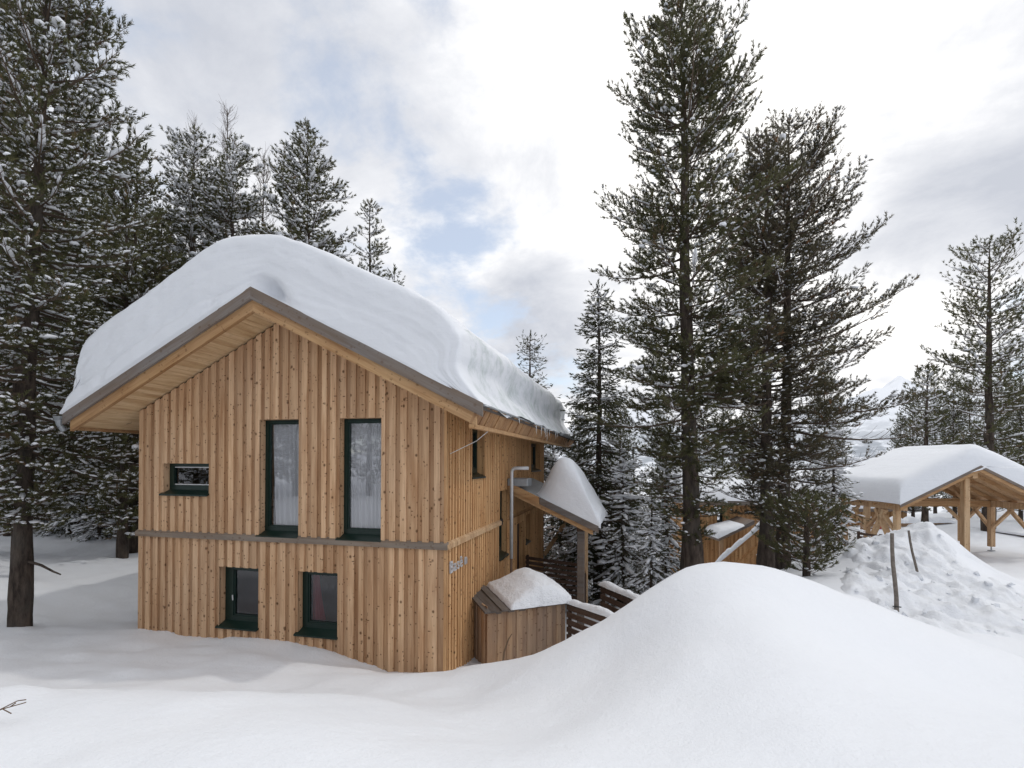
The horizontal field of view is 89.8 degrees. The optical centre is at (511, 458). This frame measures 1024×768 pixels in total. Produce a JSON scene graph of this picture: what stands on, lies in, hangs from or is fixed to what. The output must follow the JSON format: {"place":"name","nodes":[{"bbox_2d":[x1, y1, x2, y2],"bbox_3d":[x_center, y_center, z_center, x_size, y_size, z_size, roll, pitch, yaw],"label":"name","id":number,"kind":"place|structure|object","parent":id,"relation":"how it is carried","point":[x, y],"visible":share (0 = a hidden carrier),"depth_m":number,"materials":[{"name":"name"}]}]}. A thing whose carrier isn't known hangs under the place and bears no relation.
{"place":"outdoors","nodes":[
{"label":"outdoors","id":0,"kind":"place"},
{"bbox_2d":[0,466,1023,767],"bbox_3d":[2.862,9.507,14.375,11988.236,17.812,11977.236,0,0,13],"label":"snow ground","id":1,"kind":"structure","parent":0,"point":[722,664],"depth_m":4.27,"materials":[{"name":"white snow"}]},
{"bbox_2d":[0,699,25,713],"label":"bare twig","id":2,"kind":"object","parent":1,"relation":"on","point":[3,708],"visible":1,"depth_m":3.26,"materials":[{"name":"brown wood"}]},
{"bbox_2d":[0,191,73,535],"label":"pine tree","id":3,"kind":"object","parent":1,"relation":"on","point":[9,534],"visible":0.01,"depth_m":19.89,"materials":[{"name":"green plant"}]},
{"bbox_2d":[0,131,74,530],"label":"pine tree","id":4,"kind":"object","parent":1,"relation":"on","point":[4,385],"visible":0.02,"depth_m":16.47,"materials":[{"name":"green plant"}]},
{"bbox_2d":[29,184,80,427],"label":"pine tree","id":5,"kind":"object","parent":1,"relation":"on","point":[55,267],"visible":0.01,"depth_m":24.77,"materials":[{"name":"green plant"}]},
{"bbox_2d":[37,424,73,522],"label":"young spruce","id":6,"kind":"object","parent":1,"relation":"on","point":[52,502],"visible":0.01,"depth_m":21.55,"materials":[{"name":"green plant"}]},
{"bbox_2d":[0,0,129,569],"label":"pine tree","id":7,"kind":"object","parent":1,"relation":"on","point":[16,386],"visible":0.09,"depth_m":13.75,"materials":[{"name":"green plant"}]},
{"bbox_2d":[33,426,96,538],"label":"young spruce","id":8,"kind":"object","parent":1,"relation":"on","point":[57,528],"visible":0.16,"depth_m":20.12,"materials":[{"name":"green plant"}]},
{"bbox_2d":[36,180,129,529],"bbox_3d":[-17.571,-3.886,20.959,4.474,15.224,4.718,0,0,-1],"label":"pine tree","id":9,"kind":"object","parent":1,"relation":"on","point":[107,308],"visible":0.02,"depth_m":20.63,"materials":[{"name":"green plant"}]},
{"bbox_2d":[39,189,130,464],"bbox_3d":[-18.752,-4.814,23.703,4.916,15.978,5.208,0,0,-9],"label":"pine tree","id":10,"kind":"object","parent":1,"relation":"on","point":[99,237],"depth_m":23.64,"materials":[{"name":"green plant"}]},
{"bbox_2d":[0,0,171,626],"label":"pine tree","id":11,"kind":"object","parent":1,"relation":"on","point":[29,445],"visible":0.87,"depth_m":10.16,"materials":[{"name":"green plant"}]},
{"bbox_2d":[63,458,116,541],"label":"young spruce","id":12,"kind":"object","parent":1,"relation":"on","point":[88,536],"visible":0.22,"depth_m":19.32,"materials":[{"name":"green plant"}]},
{"bbox_2d":[93,439,129,537],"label":"young spruce","id":13,"kind":"object","parent":1,"relation":"on","point":[107,517],"depth_m":19.57,"materials":[{"name":"green plant"}]},
{"bbox_2d":[47,145,183,558],"bbox_3d":[-12.496,-3.137,17.121,4.712,14.456,4.448,0,0,13],"label":"pine tree","id":14,"kind":"object","parent":1,"relation":"on","point":[123,535],"visible":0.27,"depth_m":16.67,"materials":[{"name":"green plant"}]},
{"bbox_2d":[43,136,188,552],"bbox_3d":[-12.956,-3.516,17.684,5.050,15.241,4.749,0,0,6],"label":"pine tree","id":15,"kind":"object","parent":1,"relation":"on","point":[133,545],"visible":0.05,"depth_m":17.39,"materials":[{"name":"green plant"}]},
{"bbox_2d":[111,200,160,483],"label":"pine tree","id":16,"kind":"object","parent":1,"relation":"on","point":[139,242],"depth_m":22.74,"materials":[{"name":"green plant"}]},
{"bbox_2d":[108,207,188,491],"bbox_3d":[-14.742,-3.354,21.062,4.563,14.000,4.308,0,0,37],"label":"pine tree","id":17,"kind":"object","parent":1,"relation":"on","point":[162,225],"depth_m":20.80,"materials":[{"name":"green plant"}]},
{"bbox_2d":[137,123,246,291],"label":"pine tree","id":18,"kind":"object","parent":1,"relation":"on","point":[186,228],"visible":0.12,"depth_m":20.35,"materials":[{"name":"green plant"}]},
{"bbox_2d":[179,113,206,256],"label":"tree","id":19,"kind":"object","parent":1,"relation":"on","point":[192,164],"visible":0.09,"depth_m":25.99,"materials":[{"name":"green plant"}]},
{"bbox_2d":[205,100,243,248],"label":"larch tree","id":20,"kind":"object","parent":1,"relation":"on","point":[227,122],"visible":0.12,"depth_m":24.98,"materials":[{"name":"green plant"}]},
{"bbox_2d":[178,133,272,266],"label":"pine tree","id":21,"kind":"object","parent":1,"relation":"on","point":[221,201],"visible":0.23,"depth_m":19.86,"materials":[{"name":"green plant"}]},
{"bbox_2d":[251,144,279,234],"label":"larch tree","id":22,"kind":"object","parent":1,"relation":"on","point":[265,182],"visible":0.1,"depth_m":26.04,"materials":[{"name":"green plant"}]},
{"bbox_2d":[247,117,365,267],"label":"pine tree","id":23,"kind":"object","parent":1,"relation":"on","point":[308,189],"visible":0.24,"depth_m":19.18,"materials":[{"name":"green plant"}]},
{"bbox_2d":[53,286,604,672],"bbox_3d":[-2.372,1.363,14.687,9.755,8.462,12.804,0,0,13],"label":"chalet","id":24,"kind":"object","parent":1,"relation":"on","point":[306,480],"visible":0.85,"depth_m":9.43,"materials":[{"name":"brown wood"}]},
{"bbox_2d":[159,463,208,496],"bbox_3d":[-6.297,0.409,9.993,1.112,0.622,0.262,0,0,13],"label":"window","id":25,"kind":"structure","parent":24,"relation":"in","point":[175,489],"depth_m":10.04,"materials":[{"name":"green paint"}]},
{"bbox_2d":[215,567,258,631],"bbox_3d":[-5.118,2.617,9.703,0.902,1.152,0.268,0,0,13],"label":"window","id":26,"kind":"structure","parent":24,"relation":"in","point":[233,620],"depth_m":9.81,"materials":[{"name":"green paint"}]},
{"bbox_2d":[255,420,298,537],"bbox_3d":[-4.272,0.370,9.548,0.867,2.172,0.332,0,0,13],"label":"window","id":27,"kind":"structure","parent":24,"relation":"in","point":[286,432],"depth_m":9.66,"materials":[{"name":"green paint"}]},
{"bbox_2d":[59,234,571,435],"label":"roof snow","id":28,"kind":"structure","parent":24,"relation":"on","point":[421,334],"depth_m":8.70,"materials":[{"name":"white snow"}]},
{"bbox_2d":[293,571,337,639],"bbox_3d":[-3.476,2.627,9.379,0.877,1.162,0.397,0,0,13],"label":"window","id":29,"kind":"structure","parent":24,"relation":"in","point":[317,628],"depth_m":9.45,"materials":[{"name":"green paint"}]},
{"bbox_2d":[335,419,380,541],"bbox_3d":[-2.662,0.374,9.166,0.877,2.172,0.332,0,0,13],"label":"window","id":30,"kind":"structure","parent":24,"relation":"in","point":[362,437],"depth_m":9.28,"materials":[{"name":"glass"}]},
{"bbox_2d":[449,556,466,573],"bbox_3d":[-0.957,1.871,9.234,0.024,0.207,0.899,0,0,13],"label":"house sign","id":31,"kind":"object","parent":24,"relation":"attached to","point":[451,564],"visible":1,"depth_m":9.06,"materials":[{"name":"silver metal"}]},
{"bbox_2d":[472,429,485,478],"bbox_3d":[-0.780,-0.107,10.484,0.268,1.022,0.887,0,0,13],"label":"window","id":32,"kind":"structure","parent":24,"relation":"in","point":[475,475],"depth_m":10.84,"materials":[{"name":"green paint"}]},
{"bbox_2d":[499,491,508,560],"bbox_3d":[-0.300,1.595,12.528,0.268,1.642,0.867,0,0,13],"label":"window","id":33,"kind":"structure","parent":24,"relation":"in","point":[502,554],"depth_m":12.89,"materials":[{"name":"green paint"}]},
{"bbox_2d":[517,523,518,568],"bbox_3d":[0.069,2.903,14.455,0.050,2.200,0.970,0,0,13],"label":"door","id":34,"kind":"structure","parent":24,"relation":"in","point":[518,523],"depth_m":14.84,"materials":[{"name":"brown wood"}]},
{"bbox_2d":[531,444,540,471],"bbox_3d":[0.675,-0.030,16.618,0.268,0.902,1.577,0,0,13],"label":"window","id":35,"kind":"structure","parent":24,"relation":"in","point":[533,466],"depth_m":17.30,"materials":[{"name":"green paint"}]},
{"bbox_2d":[538,458,607,527],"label":"porch snow","id":36,"kind":"structure","parent":24,"relation":"on","point":[567,486],"depth_m":12.60,"materials":[{"name":"white snow"}]},
{"bbox_2d":[351,198,396,282],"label":"pine tree","id":37,"kind":"object","parent":1,"relation":"on","point":[372,234],"visible":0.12,"depth_m":21.95,"materials":[{"name":"green plant"}]},
{"bbox_2d":[386,264,404,285],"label":"spruce tree","id":38,"kind":"object","parent":1,"relation":"on","point":[391,274],"visible":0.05,"depth_m":27.01,"materials":[{"name":"green plant"}]},
{"bbox_2d":[502,634,511,660],"bbox_3d":[-0.082,3.020,8.084,0.175,0.545,0.031,0,0,13],"label":"dry stick","id":39,"kind":"object","parent":1,"relation":"on","point":[505,648],"visible":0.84,"depth_m":8.08,"materials":[{"name":"brown wood"}]},
{"bbox_2d":[472,585,565,663],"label":"tool shed","id":40,"kind":"structure","parent":1,"relation":"on","point":[498,622],"depth_m":9.92,"materials":[{"name":"brown wood"}]},
{"bbox_2d":[486,567,571,609],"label":"snow","id":41,"kind":"structure","parent":40,"relation":"on","point":[523,588],"depth_m":10.16,"materials":[{"name":"white snow"}]},
{"bbox_2d":[516,329,565,567],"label":"spruce tree","id":42,"kind":"object","parent":1,"relation":"on","point":[531,356],"visible":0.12,"depth_m":23.93,"materials":[{"name":"green plant"}]},
{"bbox_2d":[525,555,585,602],"bbox_3d":[1.204,3.512,14.318,1.834,1.489,0.106,0,0,29],"label":"porch railing","id":43,"kind":"object","parent":1,"relation":"on","point":[527,561],"visible":0.54,"depth_m":14.20,"materials":[{"name":"brown wood"}]},
{"bbox_2d":[544,445,571,582],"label":"young spruce","id":44,"kind":"object","parent":1,"relation":"on","point":[554,456],"visible":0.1,"depth_m":23.80,"materials":[{"name":"green plant"}]},
{"bbox_2d":[544,514,592,590],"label":"young spruce","id":45,"kind":"object","parent":1,"relation":"on","point":[557,548],"visible":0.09,"depth_m":19.94,"materials":[{"name":"green plant"}]},
{"bbox_2d":[549,521,605,603],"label":"young spruce","id":46,"kind":"object","parent":1,"relation":"on","point":[571,539],"visible":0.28,"depth_m":16.89,"materials":[{"name":"green plant"}]},
{"bbox_2d":[562,407,595,550],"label":"pine tree","id":47,"kind":"object","parent":1,"relation":"on","point":[572,418],"visible":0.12,"depth_m":33.87,"materials":[{"name":"green plant"}]},
{"bbox_2d":[566,604,606,638],"bbox_3d":[1.516,3.669,9.688,0.112,1.631,1.427,0,0,-34],"label":"slat fence","id":48,"kind":"object","parent":1,"relation":"on","point":[570,630],"visible":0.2,"depth_m":9.94,"materials":[{"name":"brown wood"}]},
{"bbox_2d":[566,599,612,616],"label":"snow","id":49,"kind":"structure","parent":48,"relation":"on","point":[602,611],"depth_m":9.58,"materials":[{"name":"white snow"}]},
{"bbox_2d":[543,279,657,601],"bbox_3d":[3.259,-0.242,18.119,4.877,12.252,4.640,0,0,13],"label":"spruce tree","id":50,"kind":"object","parent":1,"relation":"on","point":[605,402],"visible":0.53,"depth_m":17.75,"materials":[{"name":"green plant"}]},
{"bbox_2d":[589,457,619,591],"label":"young spruce","id":51,"kind":"object","parent":1,"relation":"on","point":[602,533],"visible":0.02,"depth_m":22.75,"materials":[{"name":"green plant"}]},
{"bbox_2d":[600,587,632,616],"bbox_3d":[2.355,3.551,10.757,0.112,1.464,1.835,0,0,-20],"label":"slat fence","id":52,"kind":"object","parent":1,"relation":"on","point":[624,599],"visible":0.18,"depth_m":11.10,"materials":[{"name":"brown wood"}]},
{"bbox_2d":[598,581,639,599],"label":"snow","id":53,"kind":"structure","parent":52,"relation":"on","point":[609,585],"depth_m":10.82,"materials":[{"name":"white snow"}]},
{"bbox_2d":[588,439,649,606],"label":"young spruce","id":54,"kind":"object","parent":1,"relation":"on","point":[620,573],"visible":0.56,"depth_m":16.10,"materials":[{"name":"green plant"}]},
{"bbox_2d":[601,398,643,538],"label":"pine tree","id":55,"kind":"object","parent":1,"relation":"on","point":[630,440],"visible":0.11,"depth_m":35.64,"materials":[{"name":"green plant"}]},
{"bbox_2d":[603,448,663,585],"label":"young spruce","id":56,"kind":"object","parent":1,"relation":"on","point":[632,494],"visible":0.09,"depth_m":21.79,"materials":[{"name":"green plant"}]},
{"bbox_2d":[617,477,678,603],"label":"young spruce","id":57,"kind":"object","parent":1,"relation":"on","point":[653,546],"visible":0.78,"depth_m":14.70,"materials":[{"name":"green plant"}]},
{"bbox_2d":[635,448,682,594],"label":"young spruce","id":58,"kind":"object","parent":1,"relation":"on","point":[664,540],"visible":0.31,"depth_m":18.81,"materials":[{"name":"green plant"}]},
{"bbox_2d":[640,407,680,564],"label":"pine tree","id":59,"kind":"object","parent":1,"relation":"on","point":[658,437],"visible":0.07,"depth_m":30.88,"materials":[{"name":"green plant"}]},
{"bbox_2d":[679,400,707,467],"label":"pine tree","id":60,"kind":"object","parent":1,"relation":"on","point":[699,436],"visible":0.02,"depth_m":39.60,"materials":[{"name":"green plant"}]},
{"bbox_2d":[585,0,805,569],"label":"pine tree","id":61,"kind":"object","parent":1,"relation":"on","point":[706,67],"visible":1,"depth_m":13.42,"materials":[{"name":"green plant"}]},
{"bbox_2d":[700,400,741,521],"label":"pine tree","id":62,"kind":"object","parent":1,"relation":"on","point":[715,464],"visible":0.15,"depth_m":32.81,"materials":[{"name":"green plant"}]},
{"bbox_2d":[658,481,824,572],"bbox_3d":[12.331,4.128,27.962,7.200,5.983,9.237,0,0,0],"label":"chalet","id":63,"kind":"object","parent":1,"relation":"on","point":[714,549],"visible":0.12,"depth_m":25.68,"materials":[{"name":"brown wood"}]},
{"bbox_2d":[704,520,743,538],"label":"porch snow","id":64,"kind":"structure","parent":63,"relation":"on","point":[724,528],"depth_m":24.30,"materials":[{"name":"white snow"}]},
{"bbox_2d":[715,522,759,561],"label":"rail snow","id":65,"kind":"structure","parent":63,"relation":"on","point":[728,551],"depth_m":23.40,"materials":[{"name":"white snow"}]},
{"bbox_2d":[669,468,825,501],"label":"roof snow","id":66,"kind":"structure","parent":63,"relation":"on","point":[719,495],"depth_m":25.82,"materials":[{"name":"white snow"}]},
{"bbox_2d":[737,379,778,466],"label":"pine tree","id":67,"kind":"object","parent":1,"relation":"on","point":[754,413],"visible":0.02,"depth_m":36.89,"materials":[{"name":"green plant"}]},
{"bbox_2d":[698,122,834,567],"bbox_3d":[7.864,-2.879,16.042,4.075,14.746,4.768,0,0,13],"label":"pine tree","id":68,"kind":"object","parent":1,"relation":"on","point":[765,556],"visible":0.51,"depth_m":15.59,"materials":[{"name":"green plant"}]},
{"bbox_2d":[756,470,803,561],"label":"young spruce","id":69,"kind":"object","parent":1,"relation":"on","point":[791,543],"visible":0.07,"depth_m":21.78,"materials":[{"name":"green plant"}]},
{"bbox_2d":[751,488,856,576],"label":"pine tree","id":70,"kind":"object","parent":1,"relation":"on","point":[804,554],"visible":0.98,"depth_m":12.76,"materials":[{"name":"green plant"}]},
{"bbox_2d":[680,98,935,569],"bbox_3d":[8.903,-3.424,16.882,6.008,15.736,6.184,0,0,-4],"label":"pine tree","id":71,"kind":"object","parent":1,"relation":"on","point":[837,315],"visible":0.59,"depth_m":15.83,"materials":[{"name":"green plant"}]},
{"bbox_2d":[797,361,852,512],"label":"pine tree","id":72,"kind":"object","parent":1,"relation":"on","point":[824,398],"visible":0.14,"depth_m":34.65,"materials":[{"name":"green plant"}]},
{"bbox_2d":[799,419,873,555],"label":"young spruce","id":73,"kind":"object","parent":1,"relation":"on","point":[834,487],"visible":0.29,"depth_m":19.30,"materials":[{"name":"green plant"}]},
{"bbox_2d":[817,507,921,525],"bbox_3d":[23.364,3.695,35.769,5.400,3.815,6.200,0,0,-9],"label":"timber hut","id":74,"kind":"object","parent":1,"relation":"on","point":[890,513],"visible":0.02,"depth_m":33.05,"materials":[{"name":"brown wood"}]},
{"bbox_2d":[819,475,910,508],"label":"roof snow","id":75,"kind":"structure","parent":74,"relation":"on","point":[861,507],"depth_m":34.24,"materials":[{"name":"white snow"}]},
{"bbox_2d":[857,531,881,538],"bbox_3d":[12.227,3.027,17.069,0.111,1.111,1.312,1,0,-45],"label":"slat fence","id":76,"kind":"object","parent":1,"relation":"on","point":[859,533],"visible":0.15,"depth_m":17.36,"materials":[{"name":"wood"}]},
{"bbox_2d":[887,418,908,450],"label":"pine tree","id":77,"kind":"object","parent":1,"relation":"on","point":[897,436],"visible":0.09,"depth_m":35.99,"materials":[{"name":"green plant"}]},
{"bbox_2d":[860,523,948,528],"bbox_3d":[23.066,4.350,30.026,7.144,1.332,0.111,0,0,-16],"label":"board fence","id":78,"kind":"object","parent":1,"relation":"on","point":[902,525],"visible":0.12,"depth_m":29.89,"materials":[{"name":"brown wood"}]},
{"bbox_2d":[856,516,955,522],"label":"snow","id":79,"kind":"structure","parent":78,"relation":"on","point":[911,519],"depth_m":30.17,"materials":[{"name":"white snow"}]},
{"bbox_2d":[887,387,939,516],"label":"pine tree","id":80,"kind":"object","parent":1,"relation":"on","point":[919,508],"visible":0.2,"depth_m":32.95,"materials":[{"name":"green plant"}]},
{"bbox_2d":[889,361,970,521],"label":"pine tree","id":81,"kind":"object","parent":1,"relation":"on","point":[925,509],"visible":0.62,"depth_m":26.82,"materials":[{"name":"green plant"}]},
{"bbox_2d":[838,466,1023,551],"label":"carport","id":82,"kind":"object","parent":1,"relation":"on","point":[975,490],"visible":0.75,"depth_m":21.53,"materials":[{"name":"brown wood"}]},
{"bbox_2d":[830,444,1023,504],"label":"carport snow","id":83,"kind":"structure","parent":82,"relation":"on","point":[901,475],"depth_m":20.29,"materials":[{"name":"white snow"}]},
{"bbox_2d":[839,522,1023,636],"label":"snow heap","id":84,"kind":"object","parent":1,"relation":"on","point":[966,592],"visible":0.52,"depth_m":12.50,"materials":[{"name":"white snow"}]},
{"bbox_2d":[890,533,900,611],"bbox_3d":[7.914,2.507,10.603,0.174,1.919,0.116,0,0,19],"label":"marker pole","id":85,"kind":"object","parent":84,"relation":"on","point":[896,606],"visible":0.85,"depth_m":10.60,"materials":[{"name":"brown wood"}]},
{"bbox_2d":[907,530,918,571],"bbox_3d":[10.692,2.767,13.623,0.372,1.718,0.070,0,0,11],"label":"marker pole","id":86,"kind":"object","parent":84,"relation":"on","point":[912,553],"visible":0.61,"depth_m":13.61,"materials":[{"name":"wood"}]},
{"bbox_2d":[915,379,958,513],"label":"pine tree","id":87,"kind":"object","parent":1,"relation":"on","point":[946,430],"visible":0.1,"depth_m":43.87,"materials":[{"name":"green plant"}]},
{"bbox_2d":[929,367,981,517],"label":"pine tree","id":88,"kind":"object","parent":1,"relation":"on","point":[958,414],"visible":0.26,"depth_m":34.88,"materials":[{"name":"green plant"}]},
{"bbox_2d":[919,217,1023,531],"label":"pine tree","id":89,"kind":"object","parent":1,"relation":"on","point":[989,405],"visible":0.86,"depth_m":27.73,"materials":[{"name":"green plant"}]},
{"bbox_2d":[945,380,999,511],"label":"pine tree","id":90,"kind":"object","parent":1,"relation":"on","point":[975,400],"visible":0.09,"depth_m":38.91,"materials":[{"name":"green plant"}]},
{"bbox_2d":[973,364,1018,501],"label":"pine tree","id":91,"kind":"object","parent":1,"relation":"on","point":[996,417],"visible":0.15,"depth_m":41.86,"materials":[{"name":"green plant"}]},
{"bbox_2d":[994,361,1023,519],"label":"pine tree","id":92,"kind":"object","parent":1,"relation":"on","point":[1013,425],"visible":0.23,"depth_m":32.02,"materials":[{"name":"green plant"}]},
{"bbox_2d":[1000,360,1023,461],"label":"pine tree","id":93,"kind":"object","parent":1,"relation":"on","point":[1017,418],"visible":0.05,"depth_m":36.59,"materials":[{"name":"green plant"}]},
{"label":"board fence","id":94,"kind":"object","parent":1,"relation":"on","visible":0},
{"bbox_2d":[956,524,1023,535],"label":"snow","id":95,"kind":"structure","parent":94,"relation":"on","point":[1009,532],"depth_m":26.98,"materials":[{"name":"white snow"}]},
{"bbox_2d":[0,0,1023,429],"label":"sky","id":96,"kind":"structure","parent":0,"point":[484,133],"materials":[{"name":"white"}]},
{"bbox_2d":[545,408,854,466],"bbox_3d":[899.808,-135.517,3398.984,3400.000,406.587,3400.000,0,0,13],"label":"mountain","id":97,"kind":"structure","parent":0,"point":[645,459],"depth_m":2464.76,"materials":[{"name":"white snow"}]},
{"bbox_2d":[791,375,1023,464],"bbox_3d":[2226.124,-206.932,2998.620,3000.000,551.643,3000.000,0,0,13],"label":"mountain","id":98,"kind":"structure","parent":0,"point":[878,424],"depth_m":2439.81,"materials":[{"name":"white snow"}]},
{"bbox_2d":[911,540,1023,618],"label":"road","id":99,"kind":"structure","parent":0,"point":[1000,575],"depth_m":14.84,"materials":[{"name":"white snow"}]},
{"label":"timber hut","id":100,"kind":"object","parent":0,"visible":0},
{"bbox_2d":[940,507,1017,511],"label":"roof snow","id":101,"kind":"structure","parent":100,"relation":"on","point":[945,510],"depth_m":40.99,"materials":[{"name":"white snow"}]}
]}

